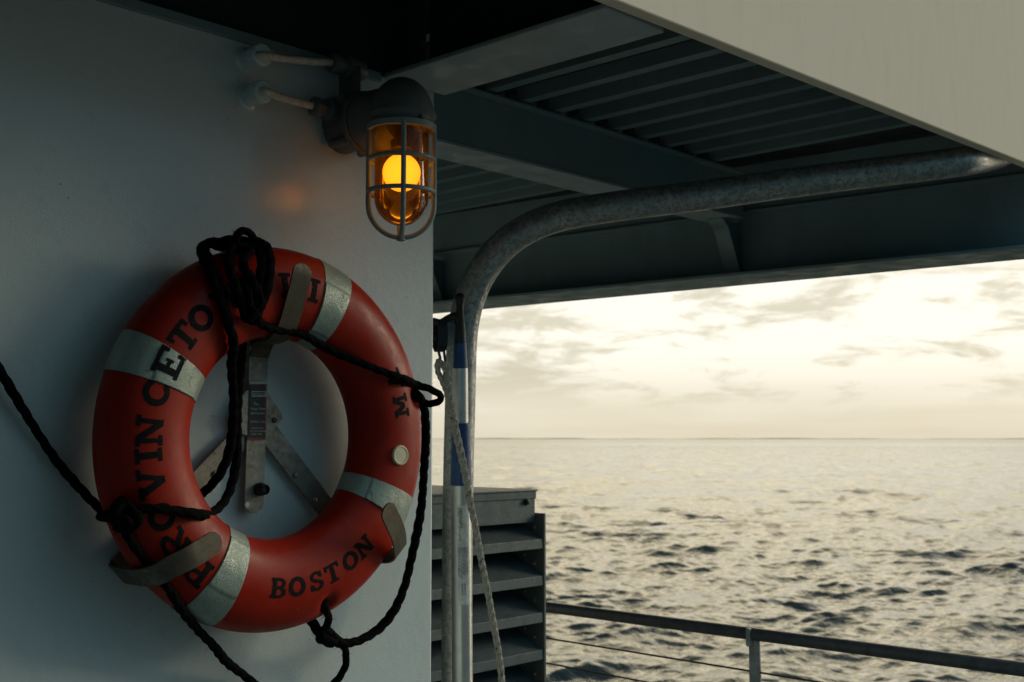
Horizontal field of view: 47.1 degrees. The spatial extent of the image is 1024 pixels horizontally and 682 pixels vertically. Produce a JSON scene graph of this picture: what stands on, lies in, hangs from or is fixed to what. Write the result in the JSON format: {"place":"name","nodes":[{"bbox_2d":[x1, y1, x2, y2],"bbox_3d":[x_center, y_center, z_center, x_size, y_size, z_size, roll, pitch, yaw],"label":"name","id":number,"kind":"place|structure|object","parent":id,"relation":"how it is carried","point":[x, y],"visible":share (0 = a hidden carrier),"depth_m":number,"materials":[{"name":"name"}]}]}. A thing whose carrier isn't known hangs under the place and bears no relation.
{"place":"outdoors","nodes":[
{"label":"outdoors","id":0,"kind":"place"},
{"bbox_2d":[432,439,1023,681],"bbox_3d":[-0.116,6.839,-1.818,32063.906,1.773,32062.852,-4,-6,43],"label":"sea","id":1,"kind":"structure","parent":0,"point":[916,543],"depth_m":73.77,"materials":[{"name":"grey liquid"}]},
{"bbox_2d":[432,259,1023,438],"label":"sky","id":2,"kind":"structure","parent":0,"point":[937,352],"materials":[{"name":"white"}]},
{"bbox_2d":[474,438,1023,438],"bbox_3d":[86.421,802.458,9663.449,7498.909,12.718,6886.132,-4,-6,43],"label":"shore","id":3,"kind":"structure","parent":0,"point":[705,438],"depth_m":10340.55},
{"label":"deck","id":4,"kind":"structure","parent":0,"visible":0},
{"bbox_2d":[0,0,433,681],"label":"deckhouse","id":5,"kind":"object","parent":4,"relation":"on","point":[146,146],"visible":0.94,"depth_m":2.31,"materials":[{"name":"white paint"}]},
{"bbox_2d":[109,263,406,586],"bbox_3d":[-0.464,0.156,2.341,0.202,0.613,0.622,-4,-6,43],"label":"ring rack","id":6,"kind":"object","parent":5,"relation":"attached to","point":[261,417],"visible":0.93,"depth_m":2.40,"materials":[{"name":"silver metal"}]},
{"bbox_2d":[92,247,420,632],"bbox_3d":[-0.473,0.192,2.349,0.131,0.764,0.764,-4,-6,43],"label":"life ring","id":7,"kind":"object","parent":6,"relation":"on","point":[170,348],"visible":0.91,"depth_m":2.24,"materials":[{"name":"red plastic"}]},
{"bbox_2d":[0,362,260,681],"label":"rope","id":8,"kind":"object","parent":7,"relation":"attached to","point":[119,520],"visible":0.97,"depth_m":2.08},
{"bbox_2d":[128,243,246,520],"bbox_3d":[-0.576,0.075,2.216,0.130,0.538,0.340,-1,-5,14],"label":"rope","id":9,"kind":"object","parent":7,"relation":"hanging from","point":[235,366],"visible":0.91,"depth_m":2.27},
{"bbox_2d":[196,225,277,325],"bbox_3d":[-0.523,-0.129,2.247,0.155,0.207,0.103,2,-5,-21],"label":"rope","id":10,"kind":"object","parent":7,"relation":"attached to","point":[252,293],"visible":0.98,"depth_m":2.23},
{"bbox_2d":[258,318,443,681],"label":"rope","id":11,"kind":"object","parent":7,"relation":"attached to","point":[326,634],"visible":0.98,"depth_m":2.54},
{"bbox_2d":[258,87,313,109],"bbox_3d":[-0.473,-0.511,2.479,0.049,0.022,0.170,-4,-6,43],"label":"cable","id":12,"kind":"object","parent":5,"relation":"attached to","point":[278,96],"visible":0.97,"depth_m":2.46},
{"bbox_2d":[245,51,332,65],"bbox_3d":[-0.458,-0.600,2.502,0.048,0.056,0.228,-4,-6,43],"label":"cable","id":13,"kind":"object","parent":5,"relation":"attached to","point":[271,56],"visible":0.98,"depth_m":2.48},
{"bbox_2d":[308,53,436,241],"bbox_3d":[-0.295,-0.424,2.535,0.280,0.433,0.189,-4,-6,43],"label":"bulkhead lamp","id":14,"kind":"object","parent":5,"relation":"attached to","point":[389,127],"visible":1,"depth_m":2.47,"materials":[{"name":"grey paint"}]},
{"bbox_2d":[385,0,1023,313],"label":"deck","id":15,"kind":"structure","parent":5,"relation":"attached to","point":[538,103],"depth_m":3.68,"materials":[{"name":"white paint"}]},
{"bbox_2d":[431,485,545,681],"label":"louvre vent","id":16,"kind":"object","parent":4,"relation":"on","point":[512,526],"visible":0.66,"depth_m":3.76,"materials":[{"name":"grey metal"}]},
{"bbox_2d":[441,146,1011,681],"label":"bent pipe","id":17,"kind":"object","parent":4,"relation":"on","point":[501,248],"visible":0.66,"depth_m":3.34,"materials":[{"name":"metal"}]},
{"bbox_2d":[447,322,454,345],"bbox_3d":[-0.186,-0.020,3.327,0.048,0.093,0.073,3,-5,-30],"label":"pipe clamp","id":18,"kind":"object","parent":17,"relation":"attached to","point":[451,328],"visible":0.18,"depth_m":3.31,"materials":[{"name":"grey metal"}]},
{"bbox_2d":[433,293,472,681],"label":"boat hook","id":19,"kind":"object","parent":17,"relation":"attached to","point":[461,579],"visible":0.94,"depth_m":3.21,"materials":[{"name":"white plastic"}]},
{"bbox_2d":[433,318,447,351],"bbox_3d":[-0.202,-0.017,3.224,0.039,0.097,0.055,2,-5,-20],"label":"pulley block","id":20,"kind":"object","parent":19,"relation":"hanging from","point":[440,334],"visible":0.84,"depth_m":3.21,"materials":[{"name":"black plastic"}]},
{"bbox_2d":[437,348,445,360],"bbox_3d":[-0.192,0.046,3.205,0.027,0.053,0.012,0,-5,0],"label":"shackle","id":21,"kind":"object","parent":20,"relation":"hanging from","point":[439,353],"visible":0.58,"depth_m":3.20,"materials":[{"name":"metal"}]},
{"bbox_2d":[434,358,504,681],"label":"hanging rope","id":22,"kind":"object","parent":21,"relation":"hanging from","point":[444,379],"visible":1,"depth_m":3.16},
{"bbox_2d":[546,601,1023,681],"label":"guard rail","id":23,"kind":"object","parent":4,"relation":"on","point":[753,636],"visible":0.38,"depth_m":3.70,"materials":[{"name":"metal"}]}
]}

